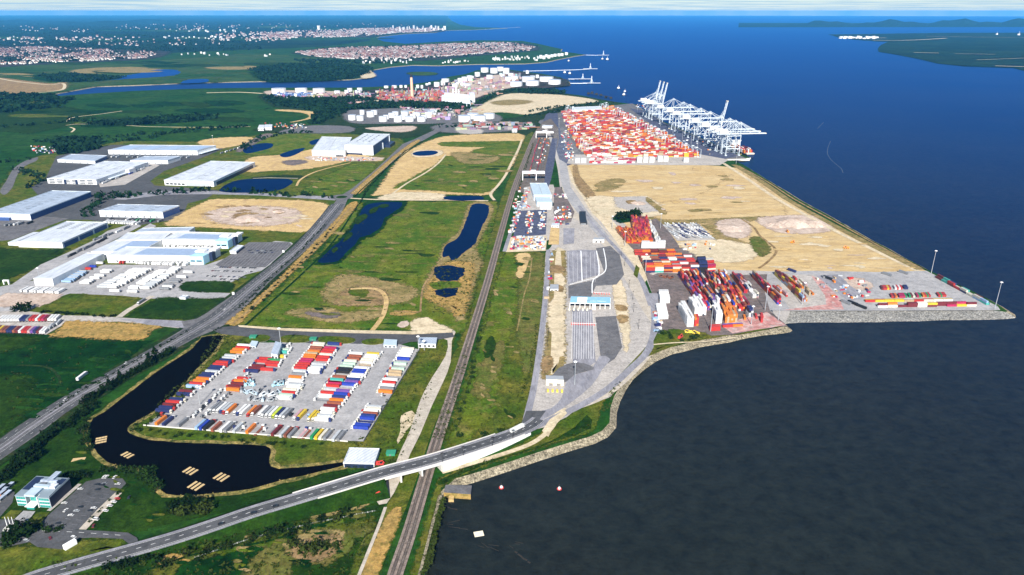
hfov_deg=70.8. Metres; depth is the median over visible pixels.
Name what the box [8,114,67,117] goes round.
field
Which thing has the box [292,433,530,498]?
road bridge
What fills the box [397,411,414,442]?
bare ground
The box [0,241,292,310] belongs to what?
service yard
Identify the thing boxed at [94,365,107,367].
bright grass
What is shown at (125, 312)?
driveway
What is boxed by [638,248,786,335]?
depot ground
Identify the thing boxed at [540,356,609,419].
lorry lanes
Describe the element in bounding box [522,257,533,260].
dry grass
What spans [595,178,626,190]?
scrub ground
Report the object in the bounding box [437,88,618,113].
scrub ground
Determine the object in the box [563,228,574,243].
works yard
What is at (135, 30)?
field
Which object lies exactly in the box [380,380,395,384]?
lorry
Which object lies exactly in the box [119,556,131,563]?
bush
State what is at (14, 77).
field
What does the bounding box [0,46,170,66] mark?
town ground
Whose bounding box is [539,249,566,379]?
bare ground
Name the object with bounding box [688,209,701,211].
dry grass
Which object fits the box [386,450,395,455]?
hut
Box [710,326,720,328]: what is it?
shipping container
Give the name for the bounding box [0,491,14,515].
estate yard
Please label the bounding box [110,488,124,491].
bright grass
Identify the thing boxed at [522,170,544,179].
rail gantry crane
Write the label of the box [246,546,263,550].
dark grass
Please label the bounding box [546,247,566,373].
bare ground
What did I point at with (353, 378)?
lorry
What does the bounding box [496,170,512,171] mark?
dry grass
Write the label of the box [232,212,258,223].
spoil ground
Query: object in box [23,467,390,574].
embankment
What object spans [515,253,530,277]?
bare ground
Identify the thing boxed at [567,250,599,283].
lorry lanes
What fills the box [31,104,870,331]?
yard clutter
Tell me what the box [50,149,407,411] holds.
roadside scrub
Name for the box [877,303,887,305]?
shipping container
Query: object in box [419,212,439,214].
dark grass
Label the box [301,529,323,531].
dry grass
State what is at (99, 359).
bright grass
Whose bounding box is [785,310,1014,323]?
rock revetment
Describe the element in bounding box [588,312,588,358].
road marking
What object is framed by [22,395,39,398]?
dark grass
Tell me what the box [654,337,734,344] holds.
shore path
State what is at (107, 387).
bush
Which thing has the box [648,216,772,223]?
scrub ground
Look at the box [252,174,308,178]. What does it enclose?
spoil ground
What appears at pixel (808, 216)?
haul road
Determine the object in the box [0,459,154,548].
office ground
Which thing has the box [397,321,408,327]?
bare ground
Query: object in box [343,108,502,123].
oil depot ground
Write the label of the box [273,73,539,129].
process units
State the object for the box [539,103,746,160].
terminal ground
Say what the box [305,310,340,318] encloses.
wet ground
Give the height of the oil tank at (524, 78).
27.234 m
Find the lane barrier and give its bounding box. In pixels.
[571,322,594,325]
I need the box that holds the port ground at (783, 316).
[611,218,789,322]
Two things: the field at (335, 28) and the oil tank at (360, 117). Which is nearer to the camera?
the oil tank at (360, 117)
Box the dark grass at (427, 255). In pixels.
[419,254,433,256]
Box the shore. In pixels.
[828,33,1023,69]
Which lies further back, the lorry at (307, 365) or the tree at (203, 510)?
the lorry at (307, 365)
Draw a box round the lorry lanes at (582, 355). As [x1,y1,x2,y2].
[572,310,595,364]
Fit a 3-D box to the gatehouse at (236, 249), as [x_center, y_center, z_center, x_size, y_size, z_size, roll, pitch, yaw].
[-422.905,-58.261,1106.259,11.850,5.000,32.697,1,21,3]
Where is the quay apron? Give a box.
[630,108,737,158]
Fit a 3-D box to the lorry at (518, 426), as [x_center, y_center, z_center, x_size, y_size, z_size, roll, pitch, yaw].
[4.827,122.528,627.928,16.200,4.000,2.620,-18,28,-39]
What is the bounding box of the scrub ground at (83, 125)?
[77,119,206,127]
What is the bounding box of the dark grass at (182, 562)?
[174,560,186,563]
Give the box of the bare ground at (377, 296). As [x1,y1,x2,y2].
[333,286,390,305]
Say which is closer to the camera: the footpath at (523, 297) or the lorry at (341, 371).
the lorry at (341, 371)
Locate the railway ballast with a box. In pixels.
[387,128,540,574]
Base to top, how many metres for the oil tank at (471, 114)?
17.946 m
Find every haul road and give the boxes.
[350,198,487,200]
[722,163,919,270]
[741,219,777,267]
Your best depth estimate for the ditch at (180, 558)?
493.84 m
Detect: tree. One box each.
[0,528,19,543]
[0,532,16,549]
[1,525,26,541]
[6,521,20,533]
[7,521,32,537]
[9,303,19,311]
[11,517,37,535]
[13,520,29,538]
[19,307,30,311]
[22,301,32,308]
[105,378,113,387]
[145,353,155,365]
[151,346,161,359]
[165,498,176,512]
[165,500,178,509]
[167,505,189,516]
[170,504,184,514]
[172,495,191,506]
[177,504,191,515]
[183,493,195,504]
[185,497,197,505]
[187,500,206,514]
[189,497,207,508]
[190,500,214,514]
[195,498,213,514]
[199,495,211,502]
[623,209,632,218]
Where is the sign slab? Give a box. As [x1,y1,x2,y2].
[62,538,76,550]
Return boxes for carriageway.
[0,105,477,459]
[0,204,343,458]
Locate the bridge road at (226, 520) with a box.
[29,418,543,574]
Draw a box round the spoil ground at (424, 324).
[410,317,452,330]
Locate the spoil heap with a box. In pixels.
[233,201,826,231]
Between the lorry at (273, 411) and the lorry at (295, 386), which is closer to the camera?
the lorry at (273, 411)
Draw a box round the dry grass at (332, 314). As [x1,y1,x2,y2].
[322,313,341,315]
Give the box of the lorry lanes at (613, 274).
[568,246,623,297]
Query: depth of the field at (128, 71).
4382.87 m
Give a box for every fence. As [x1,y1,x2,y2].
[198,510,374,556]
[363,349,419,441]
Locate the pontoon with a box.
[727,159,749,160]
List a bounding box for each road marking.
[30,420,531,574]
[47,421,536,573]
[62,422,541,573]
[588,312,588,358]
[592,248,606,292]
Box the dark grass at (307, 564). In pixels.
[300,562,311,567]
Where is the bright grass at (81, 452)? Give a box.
[75,451,86,453]
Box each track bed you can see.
[390,129,537,574]
[396,128,539,574]
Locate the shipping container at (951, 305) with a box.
[946,304,956,306]
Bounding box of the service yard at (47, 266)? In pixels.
[0,224,140,295]
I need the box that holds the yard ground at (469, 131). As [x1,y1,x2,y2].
[456,128,483,133]
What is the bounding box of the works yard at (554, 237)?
[548,227,559,244]
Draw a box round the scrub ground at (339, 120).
[258,93,410,126]
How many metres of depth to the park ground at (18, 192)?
1480.01 m
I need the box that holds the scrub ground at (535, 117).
[501,103,617,121]
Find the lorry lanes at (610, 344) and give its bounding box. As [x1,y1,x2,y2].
[595,316,621,362]
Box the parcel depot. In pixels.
[34,227,242,285]
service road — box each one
[503,196,524,250]
[523,250,549,417]
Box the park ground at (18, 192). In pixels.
[0,133,404,323]
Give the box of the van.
[6,481,14,488]
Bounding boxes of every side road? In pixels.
[0,311,178,327]
[122,319,183,327]
[181,316,214,328]
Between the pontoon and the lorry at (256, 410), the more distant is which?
the pontoon
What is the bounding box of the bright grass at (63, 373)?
[56,371,78,374]
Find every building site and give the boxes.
[245,149,381,172]
[281,160,307,164]
[304,156,383,160]
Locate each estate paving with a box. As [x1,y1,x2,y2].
[0,216,68,240]
[31,145,192,194]
[44,185,218,224]
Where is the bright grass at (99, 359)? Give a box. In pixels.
[88,357,108,362]
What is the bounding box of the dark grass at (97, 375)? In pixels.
[87,374,104,376]
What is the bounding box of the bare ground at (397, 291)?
[320,272,419,306]
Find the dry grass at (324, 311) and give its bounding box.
[309,311,338,312]
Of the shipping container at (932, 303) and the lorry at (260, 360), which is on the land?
the lorry at (260, 360)
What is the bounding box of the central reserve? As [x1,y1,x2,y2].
[0,204,337,448]
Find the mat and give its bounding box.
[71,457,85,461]
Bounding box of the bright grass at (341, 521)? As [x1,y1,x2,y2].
[332,517,343,522]
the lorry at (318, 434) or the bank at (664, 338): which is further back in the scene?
the bank at (664, 338)
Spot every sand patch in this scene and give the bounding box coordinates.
[774,247,789,250]
[785,259,811,261]
[799,242,821,244]
[867,257,886,259]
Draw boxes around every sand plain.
[569,164,924,271]
[653,172,787,219]
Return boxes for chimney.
[410,74,413,97]
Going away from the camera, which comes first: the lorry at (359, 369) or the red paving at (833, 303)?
the lorry at (359, 369)
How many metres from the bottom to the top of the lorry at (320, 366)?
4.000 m
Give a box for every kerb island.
[250,335,269,341]
[280,335,309,342]
[318,336,354,343]
[362,338,383,344]
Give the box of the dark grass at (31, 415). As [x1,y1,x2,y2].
[24,414,39,417]
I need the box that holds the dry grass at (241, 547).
[236,546,248,551]
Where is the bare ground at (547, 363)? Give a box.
[540,355,552,374]
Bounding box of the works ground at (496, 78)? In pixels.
[441,75,514,97]
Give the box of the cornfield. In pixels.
[48,320,161,341]
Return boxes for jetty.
[444,485,471,501]
[523,63,597,71]
[570,76,599,84]
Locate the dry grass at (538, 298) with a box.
[532,296,541,300]
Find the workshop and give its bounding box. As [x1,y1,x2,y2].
[530,183,553,208]
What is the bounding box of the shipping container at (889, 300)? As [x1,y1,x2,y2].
[884,299,894,301]
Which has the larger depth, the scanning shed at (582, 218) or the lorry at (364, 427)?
the scanning shed at (582, 218)
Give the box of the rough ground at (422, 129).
[254,121,538,137]
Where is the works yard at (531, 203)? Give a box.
[521,185,562,239]
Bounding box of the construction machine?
[376,460,384,465]
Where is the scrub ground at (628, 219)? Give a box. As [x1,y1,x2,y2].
[612,216,630,222]
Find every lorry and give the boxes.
[76,371,87,380]
[137,298,145,304]
[154,414,168,424]
[155,408,172,412]
[158,405,175,410]
[161,415,175,425]
[162,402,179,407]
[165,400,182,404]
[169,397,186,401]
[176,391,193,396]
[176,416,190,426]
[179,389,195,393]
[186,384,202,388]
[189,381,205,385]
[193,379,209,383]
[194,418,206,429]
[196,376,212,380]
[198,374,214,378]
[199,419,211,429]
[201,372,217,376]
[203,419,216,430]
[205,369,220,373]
[207,367,223,371]
[208,401,220,412]
[210,365,225,368]
[210,420,223,431]
[212,401,223,412]
[213,362,228,366]
[215,360,231,364]
[215,402,227,413]
[219,358,234,362]
[219,402,230,413]
[219,421,231,432]
[222,356,237,360]
[222,403,233,414]
[223,421,236,432]
[224,354,239,357]
[224,387,239,391]
[225,403,236,414]
[226,384,241,387]
[228,381,243,385]
[230,350,244,353]
[231,379,247,382]
[232,347,247,351]
[232,421,244,432]
[235,345,250,349]
[235,376,250,378]
[236,404,246,415]
[237,343,250,347]
[239,404,250,415]
[243,368,258,372]
[245,422,257,433]
[246,366,260,370]
[246,405,257,416]
[250,364,264,366]
[250,404,261,416]
[253,424,264,435]
[254,359,267,362]
[257,405,268,416]
[260,367,276,371]
[260,406,271,417]
[264,406,275,417]
[265,362,280,366]
[266,360,281,364]
[268,358,282,362]
[268,406,278,417]
[271,406,282,418]
[271,424,282,435]
[275,407,285,418]
[276,395,292,400]
[278,407,288,419]
[279,393,295,397]
[279,426,290,437]
[280,350,289,353]
[281,390,298,394]
[281,408,292,419]
[283,387,299,392]
[283,426,294,437]
[286,385,303,389]
[287,426,298,437]
[288,375,304,379]
[288,378,303,382]
[288,383,304,386]
[291,372,307,376]
[292,366,306,369]
[292,409,302,420]
[293,364,308,367]
[293,369,308,373]
[295,361,310,365]
[296,409,306,420]
[297,359,311,362]
[297,426,308,437]
[299,357,313,361]
[301,355,315,359]
[301,427,312,438]
[302,353,316,356]
[303,351,317,354]
[306,349,320,353]
[306,369,322,373]
[307,410,316,421]
[308,345,322,348]
[308,367,323,371]
[310,344,324,347]
[310,364,325,368]
[310,428,320,439]
[311,342,325,344]
[311,362,326,366]
[311,410,320,421]
[313,397,328,401]
[314,416,331,421]
[314,428,324,439]
[315,357,330,361]
[316,393,331,397]
[317,355,332,359]
[317,413,334,418]
[318,390,333,393]
[318,410,335,414]
[318,428,329,439]
[319,353,334,356]
[320,406,337,411]
[321,350,335,354]
[321,387,337,391]
[322,348,337,352]
[323,383,339,387]
[323,403,340,408]
[323,428,333,440]
[324,346,338,349]
[326,381,341,385]
[327,342,341,345]
[327,401,344,405]
[328,377,343,381]
[329,397,346,402]
[330,375,345,378]
[331,394,348,399]
[331,429,341,441]
[334,369,349,373]
[334,391,350,396]
[336,367,351,370]
[336,389,352,393]
[336,429,346,440]
[338,364,352,367]
[340,361,355,365]
[342,359,356,362]
[342,382,358,386]
[345,356,359,360]
[345,379,361,384]
[346,377,362,381]
[347,354,361,357]
[347,375,363,378]
[348,352,362,355]
[350,373,366,377]
[350,425,368,429]
[352,370,367,374]
[353,368,368,372]
[353,422,370,427]
[354,366,369,370]
[356,418,373,422]
[357,415,374,420]
[358,363,373,365]
[358,413,375,417]
[360,360,375,363]
[361,358,376,361]
[361,409,378,412]
[361,411,377,415]
[364,356,378,359]
[364,407,381,411]
[365,354,379,357]
[365,404,381,408]
[367,352,381,355]
[376,389,392,393]
[378,383,394,386]
[378,386,393,390]
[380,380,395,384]
[382,377,397,381]
[386,369,401,372]
[386,372,401,376]
[389,367,404,370]
[391,361,406,365]
[395,356,409,360]
[396,354,410,357]
[397,351,411,355]
[399,349,413,352]
[400,347,413,349]
[510,423,524,432]
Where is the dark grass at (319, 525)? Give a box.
[310,524,325,526]
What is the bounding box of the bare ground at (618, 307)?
[615,304,627,310]
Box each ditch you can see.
[17,364,61,383]
[131,514,346,573]
[233,208,349,322]
[245,208,355,324]
[354,141,421,196]
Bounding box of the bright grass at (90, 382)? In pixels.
[78,382,106,383]
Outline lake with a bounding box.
[88,335,343,494]
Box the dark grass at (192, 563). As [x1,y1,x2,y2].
[187,561,202,565]
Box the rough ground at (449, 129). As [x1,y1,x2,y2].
[431,122,533,132]
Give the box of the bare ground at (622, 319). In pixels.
[616,315,628,323]
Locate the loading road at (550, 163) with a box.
[544,138,557,186]
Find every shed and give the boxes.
[343,447,379,468]
[572,106,601,110]
[579,211,586,224]
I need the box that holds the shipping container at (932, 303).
[927,302,937,304]
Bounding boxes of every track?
[0,78,65,92]
[209,92,261,93]
[296,163,347,185]
[350,287,388,329]
[357,507,386,574]
[377,331,454,504]
[391,155,445,193]
[395,263,441,312]
[441,408,565,473]
[489,140,522,199]
[542,410,566,436]
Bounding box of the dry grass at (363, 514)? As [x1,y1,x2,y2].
[354,510,365,516]
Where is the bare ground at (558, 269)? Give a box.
[549,265,565,273]
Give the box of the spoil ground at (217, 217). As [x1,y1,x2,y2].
[202,205,301,226]
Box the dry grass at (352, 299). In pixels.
[337,298,362,299]
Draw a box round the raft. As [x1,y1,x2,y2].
[473,530,483,537]
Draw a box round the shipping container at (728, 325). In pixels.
[722,324,732,326]
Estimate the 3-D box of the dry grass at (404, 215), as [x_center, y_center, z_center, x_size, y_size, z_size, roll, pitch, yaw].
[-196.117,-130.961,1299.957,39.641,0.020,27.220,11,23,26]
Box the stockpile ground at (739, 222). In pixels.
[715,218,751,237]
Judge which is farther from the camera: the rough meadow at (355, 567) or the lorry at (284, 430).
the lorry at (284, 430)
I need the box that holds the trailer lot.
[663,223,715,240]
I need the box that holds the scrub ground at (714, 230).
[702,223,736,240]
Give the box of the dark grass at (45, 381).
[38,379,55,383]
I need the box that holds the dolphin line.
[587,91,611,98]
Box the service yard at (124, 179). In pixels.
[99,164,158,186]
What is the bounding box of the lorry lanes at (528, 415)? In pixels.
[522,411,544,422]
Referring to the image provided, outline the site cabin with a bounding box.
[2,489,11,496]
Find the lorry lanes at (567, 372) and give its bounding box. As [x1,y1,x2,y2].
[552,362,593,381]
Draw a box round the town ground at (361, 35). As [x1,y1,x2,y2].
[256,27,447,38]
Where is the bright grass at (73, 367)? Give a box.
[62,367,82,368]
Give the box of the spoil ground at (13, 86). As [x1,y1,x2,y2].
[0,78,67,95]
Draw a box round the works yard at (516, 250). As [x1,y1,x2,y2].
[506,236,546,251]
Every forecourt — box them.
[0,519,137,548]
[15,511,34,520]
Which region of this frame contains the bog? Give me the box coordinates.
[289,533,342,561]
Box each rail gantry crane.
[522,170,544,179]
[536,130,553,137]
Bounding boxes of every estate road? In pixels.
[0,157,37,194]
[81,147,225,217]
[114,191,334,199]
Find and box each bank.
[56,17,1015,574]
[83,334,345,497]
[157,553,189,564]
[226,201,357,325]
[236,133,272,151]
[275,109,313,121]
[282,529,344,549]
[311,504,368,518]
[313,200,407,264]
[343,232,352,241]
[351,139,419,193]
[354,214,367,223]
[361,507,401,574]
[369,206,378,213]
[378,192,445,199]
[378,204,389,207]
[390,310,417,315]
[407,72,436,75]
[411,150,443,156]
[421,201,493,320]
[423,261,476,315]
[609,326,780,392]
[652,329,712,351]
[733,164,922,269]
[739,166,921,267]
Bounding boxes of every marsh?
[0,53,373,96]
[285,306,382,323]
[361,70,375,77]
[429,281,461,289]
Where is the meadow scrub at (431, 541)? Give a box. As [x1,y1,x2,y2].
[5,143,620,574]
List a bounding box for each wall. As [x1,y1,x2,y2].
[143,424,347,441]
[418,495,442,574]
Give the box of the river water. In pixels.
[58,15,1023,574]
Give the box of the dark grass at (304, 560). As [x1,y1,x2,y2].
[289,559,310,562]
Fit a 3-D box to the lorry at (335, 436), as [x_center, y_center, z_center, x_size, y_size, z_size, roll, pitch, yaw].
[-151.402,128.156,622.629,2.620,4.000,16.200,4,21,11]
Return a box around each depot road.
[650,272,769,274]
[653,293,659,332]
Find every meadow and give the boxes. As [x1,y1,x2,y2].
[0,247,68,281]
[46,293,140,316]
[72,67,159,73]
[76,502,383,574]
[124,296,224,319]
[149,516,377,574]
[178,280,234,292]
[206,66,248,69]
[242,524,373,574]
[243,133,333,154]
[490,99,532,105]
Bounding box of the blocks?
[7,25,878,63]
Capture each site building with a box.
[250,341,257,347]
[258,125,264,130]
[264,124,272,129]
[271,341,281,358]
[383,339,396,347]
[418,337,436,347]
[542,125,552,127]
[550,284,558,290]
[551,223,559,227]
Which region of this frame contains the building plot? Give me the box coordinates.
[372,133,524,195]
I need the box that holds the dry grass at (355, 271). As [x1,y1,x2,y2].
[345,270,363,272]
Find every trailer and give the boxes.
[53,314,60,321]
[56,288,66,293]
[79,281,91,284]
[90,276,101,278]
[97,285,106,287]
[100,270,111,272]
[107,285,117,288]
[109,289,121,291]
[128,286,139,289]
[139,286,151,289]
[159,287,170,289]
[169,280,180,282]
[176,275,187,277]
[841,299,850,304]
[856,303,866,308]
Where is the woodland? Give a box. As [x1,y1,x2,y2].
[0,23,599,216]
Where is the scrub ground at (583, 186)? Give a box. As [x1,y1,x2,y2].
[572,164,594,198]
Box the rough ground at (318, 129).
[279,125,354,133]
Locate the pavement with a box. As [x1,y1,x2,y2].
[238,325,451,333]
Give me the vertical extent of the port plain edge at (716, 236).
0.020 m
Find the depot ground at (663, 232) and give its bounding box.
[617,218,679,249]
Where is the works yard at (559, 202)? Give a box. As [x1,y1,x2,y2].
[553,187,573,223]
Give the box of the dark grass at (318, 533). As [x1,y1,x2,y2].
[313,531,327,534]
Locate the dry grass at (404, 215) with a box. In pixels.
[395,213,410,216]
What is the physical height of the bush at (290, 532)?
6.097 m
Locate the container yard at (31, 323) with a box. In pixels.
[0,319,65,333]
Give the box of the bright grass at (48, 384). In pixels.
[36,383,61,385]
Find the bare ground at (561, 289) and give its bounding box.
[558,285,563,291]
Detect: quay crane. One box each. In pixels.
[638,81,660,116]
[641,82,664,117]
[644,83,667,119]
[654,98,692,124]
[663,102,702,129]
[670,104,711,132]
[679,108,719,137]
[688,111,733,141]
[698,100,727,146]
[706,118,753,150]
[711,120,760,152]
[716,122,765,155]
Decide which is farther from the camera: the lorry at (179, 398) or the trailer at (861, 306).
the trailer at (861, 306)
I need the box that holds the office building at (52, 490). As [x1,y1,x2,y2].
[14,471,71,509]
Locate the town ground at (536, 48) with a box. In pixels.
[292,42,542,60]
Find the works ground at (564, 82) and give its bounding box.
[351,70,569,102]
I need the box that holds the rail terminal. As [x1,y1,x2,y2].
[516,119,558,192]
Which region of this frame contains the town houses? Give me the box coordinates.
[0,23,534,58]
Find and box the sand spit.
[468,93,597,114]
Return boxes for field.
[0,16,447,52]
[0,36,41,38]
[0,68,52,71]
[0,73,33,74]
[0,76,29,77]
[0,105,92,133]
[0,132,53,185]
[0,332,151,435]
[0,334,42,352]
[0,372,41,436]
[0,538,125,574]
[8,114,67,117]
[17,72,39,73]
[22,111,49,112]
[28,93,274,121]
[42,123,67,126]
[49,62,91,64]
[65,39,134,41]
[68,110,112,113]
[85,103,130,107]
[88,117,132,119]
[93,70,137,73]
[95,70,161,72]
[99,29,173,31]
[107,110,162,113]
[113,67,145,68]
[129,62,160,63]
[131,104,162,107]
[140,30,228,31]
[147,101,184,105]
[164,199,328,232]
[173,74,232,76]
[173,127,219,128]
[174,551,252,574]
[178,108,243,113]
[179,37,207,38]
[180,102,211,107]
[181,63,218,66]
[198,137,253,148]
[206,101,232,105]
[209,117,255,121]
[219,100,245,104]
[225,39,279,39]
[236,201,499,333]
[255,26,295,27]
[255,62,314,64]
[285,162,377,196]
[286,39,355,39]
[291,537,364,574]
[293,37,386,38]
[314,28,358,29]
[348,287,368,297]
[393,142,518,193]
[437,141,522,146]
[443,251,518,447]
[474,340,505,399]
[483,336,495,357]
[515,252,544,373]
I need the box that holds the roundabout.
[330,194,352,199]
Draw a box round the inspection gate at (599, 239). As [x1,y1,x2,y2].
[593,238,604,242]
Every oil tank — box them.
[271,88,285,92]
[295,87,306,92]
[313,88,324,93]
[348,114,355,119]
[356,115,363,120]
[366,111,374,116]
[379,116,386,121]
[388,112,395,117]
[394,115,401,121]
[401,111,408,115]
[405,116,413,121]
[417,116,425,121]
[425,111,432,117]
[458,115,470,121]
[467,113,478,118]
[473,115,485,120]
[481,67,488,71]
[484,113,494,118]
[490,68,497,72]
[503,68,508,73]
[510,81,521,86]
[522,76,534,81]
[526,80,538,85]
[539,76,552,81]
[548,79,560,84]
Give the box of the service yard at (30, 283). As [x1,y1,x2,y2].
[0,224,154,289]
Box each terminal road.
[542,125,562,186]
[543,113,571,165]
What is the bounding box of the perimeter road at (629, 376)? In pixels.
[577,355,650,406]
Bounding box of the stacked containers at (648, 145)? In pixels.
[528,105,982,329]
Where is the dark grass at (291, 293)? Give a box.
[280,292,299,294]
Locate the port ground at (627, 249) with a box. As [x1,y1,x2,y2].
[567,165,646,280]
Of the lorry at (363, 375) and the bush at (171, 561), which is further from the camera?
the lorry at (363, 375)
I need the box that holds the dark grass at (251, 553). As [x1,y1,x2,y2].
[246,551,257,555]
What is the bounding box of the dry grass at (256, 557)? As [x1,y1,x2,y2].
[253,555,261,560]
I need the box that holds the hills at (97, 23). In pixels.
[0,19,362,25]
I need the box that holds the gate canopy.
[569,296,610,310]
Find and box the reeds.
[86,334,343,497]
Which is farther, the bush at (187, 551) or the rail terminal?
the rail terminal
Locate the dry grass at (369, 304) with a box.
[361,304,378,305]
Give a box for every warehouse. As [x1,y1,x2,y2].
[0,190,91,220]
[8,221,107,247]
[47,161,148,184]
[57,154,107,163]
[99,204,179,217]
[108,145,216,154]
[130,156,180,163]
[164,161,254,186]
[312,137,351,156]
[345,133,394,154]
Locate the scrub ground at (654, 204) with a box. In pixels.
[645,197,666,214]
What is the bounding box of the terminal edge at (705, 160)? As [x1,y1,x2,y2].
[567,154,727,164]
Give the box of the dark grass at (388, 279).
[379,278,400,280]
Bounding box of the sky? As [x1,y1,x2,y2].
[0,0,1023,15]
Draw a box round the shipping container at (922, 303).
[917,302,927,304]
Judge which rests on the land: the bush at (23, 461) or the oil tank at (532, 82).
the oil tank at (532, 82)
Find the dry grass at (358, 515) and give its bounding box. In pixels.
[346,512,361,518]
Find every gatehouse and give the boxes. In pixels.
[179,295,188,298]
[229,245,243,253]
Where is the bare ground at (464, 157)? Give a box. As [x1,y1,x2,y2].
[450,152,501,163]
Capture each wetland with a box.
[112,69,179,79]
[181,79,208,82]
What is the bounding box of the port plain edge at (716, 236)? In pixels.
[712,219,749,243]
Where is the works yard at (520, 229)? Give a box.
[513,210,546,236]
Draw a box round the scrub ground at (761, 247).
[749,236,771,256]
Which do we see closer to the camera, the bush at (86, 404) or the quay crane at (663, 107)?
the bush at (86, 404)
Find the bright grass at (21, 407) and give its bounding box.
[12,406,31,408]
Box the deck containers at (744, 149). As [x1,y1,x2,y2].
[727,141,752,152]
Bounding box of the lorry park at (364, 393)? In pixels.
[148,343,417,440]
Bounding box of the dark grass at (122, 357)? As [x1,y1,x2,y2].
[109,354,130,360]
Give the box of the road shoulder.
[24,417,545,574]
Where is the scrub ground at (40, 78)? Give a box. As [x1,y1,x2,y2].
[31,75,120,81]
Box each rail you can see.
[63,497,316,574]
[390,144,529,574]
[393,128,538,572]
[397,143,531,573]
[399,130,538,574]
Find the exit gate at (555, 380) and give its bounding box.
[546,375,563,392]
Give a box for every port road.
[532,216,650,428]
[539,293,656,427]
[559,159,609,237]
[562,163,650,321]
[578,206,652,305]
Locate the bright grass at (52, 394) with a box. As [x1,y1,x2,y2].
[41,393,69,396]
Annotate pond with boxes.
[219,179,292,192]
[243,143,272,152]
[280,148,304,156]
[309,139,318,144]
[318,202,401,262]
[413,150,437,155]
[434,265,464,280]
[435,288,457,297]
[442,203,488,259]
[443,196,483,200]
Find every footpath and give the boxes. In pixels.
[47,484,80,510]
[79,492,120,529]
[516,257,532,330]
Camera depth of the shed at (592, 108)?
2633.35 m
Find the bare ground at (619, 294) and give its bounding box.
[611,280,630,351]
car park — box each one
[42,478,125,529]
[215,242,291,266]
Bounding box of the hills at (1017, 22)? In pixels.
[739,18,1023,26]
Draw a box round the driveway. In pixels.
[116,296,154,316]
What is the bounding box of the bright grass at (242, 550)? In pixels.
[238,549,253,551]
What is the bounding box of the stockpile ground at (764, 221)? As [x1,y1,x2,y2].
[757,215,834,233]
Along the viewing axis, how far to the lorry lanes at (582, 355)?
810.43 m
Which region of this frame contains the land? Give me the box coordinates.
[0,15,1006,574]
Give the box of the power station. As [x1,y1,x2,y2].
[442,83,474,105]
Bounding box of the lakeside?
[0,346,348,527]
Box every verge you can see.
[0,206,345,464]
[134,337,455,469]
[136,333,250,425]
[356,339,453,465]
[375,348,461,573]
[410,399,604,574]
[423,497,445,574]
[438,415,591,484]
[457,132,532,349]
[634,265,639,276]
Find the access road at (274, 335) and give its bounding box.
[210,326,453,343]
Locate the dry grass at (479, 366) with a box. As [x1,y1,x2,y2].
[476,362,483,369]
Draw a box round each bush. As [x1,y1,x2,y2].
[0,472,13,480]
[3,466,15,475]
[9,456,21,462]
[9,465,19,471]
[11,449,27,458]
[16,456,31,464]
[23,449,41,462]
[26,442,42,452]
[27,449,43,457]
[36,436,49,442]
[40,430,55,439]
[50,422,63,431]
[51,420,63,427]
[62,421,73,429]
[67,416,78,425]
[68,410,77,419]
[69,469,83,477]
[74,424,86,433]
[75,407,89,414]
[77,435,90,444]
[78,398,88,403]
[79,422,90,427]
[81,402,94,407]
[82,392,93,401]
[82,446,92,450]
[83,471,92,477]
[84,391,97,398]
[88,399,97,407]
[96,465,106,472]
[98,382,113,390]
[101,559,112,569]
[102,466,112,472]
[111,463,123,472]
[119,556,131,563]
[121,464,132,473]
[123,465,136,472]
[125,556,139,567]
[137,469,143,479]
[141,466,156,474]
[142,469,156,477]
[142,475,155,484]
[145,464,157,470]
[148,477,164,486]
[150,480,165,491]
[152,553,163,564]
[158,559,168,569]
[166,557,178,566]
[177,544,192,559]
[198,546,214,556]
[199,539,213,550]
[216,540,229,551]
[223,542,232,549]
[249,532,259,540]
[260,526,274,539]
[272,522,285,532]
[283,526,297,536]
[284,538,303,548]
[292,541,312,554]
[301,526,310,533]
[302,520,310,526]
[307,537,325,552]
[315,514,326,523]
[317,513,325,521]
[322,538,331,546]
[327,538,339,549]
[330,510,341,522]
[338,506,350,512]
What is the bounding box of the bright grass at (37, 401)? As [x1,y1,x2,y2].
[29,399,42,402]
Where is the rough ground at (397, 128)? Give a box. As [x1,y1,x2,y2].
[365,126,416,131]
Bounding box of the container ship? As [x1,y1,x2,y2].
[730,139,753,157]
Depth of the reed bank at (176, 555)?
485.72 m
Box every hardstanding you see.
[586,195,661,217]
[614,196,657,212]
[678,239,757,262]
[765,271,999,310]
[817,274,865,299]
[844,277,873,289]
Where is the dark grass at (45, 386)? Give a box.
[36,385,58,388]
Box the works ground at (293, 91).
[263,90,352,95]
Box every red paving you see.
[720,312,784,332]
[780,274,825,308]
[787,276,842,309]
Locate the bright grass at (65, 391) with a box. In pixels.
[57,389,69,393]
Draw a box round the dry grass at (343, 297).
[334,295,358,298]

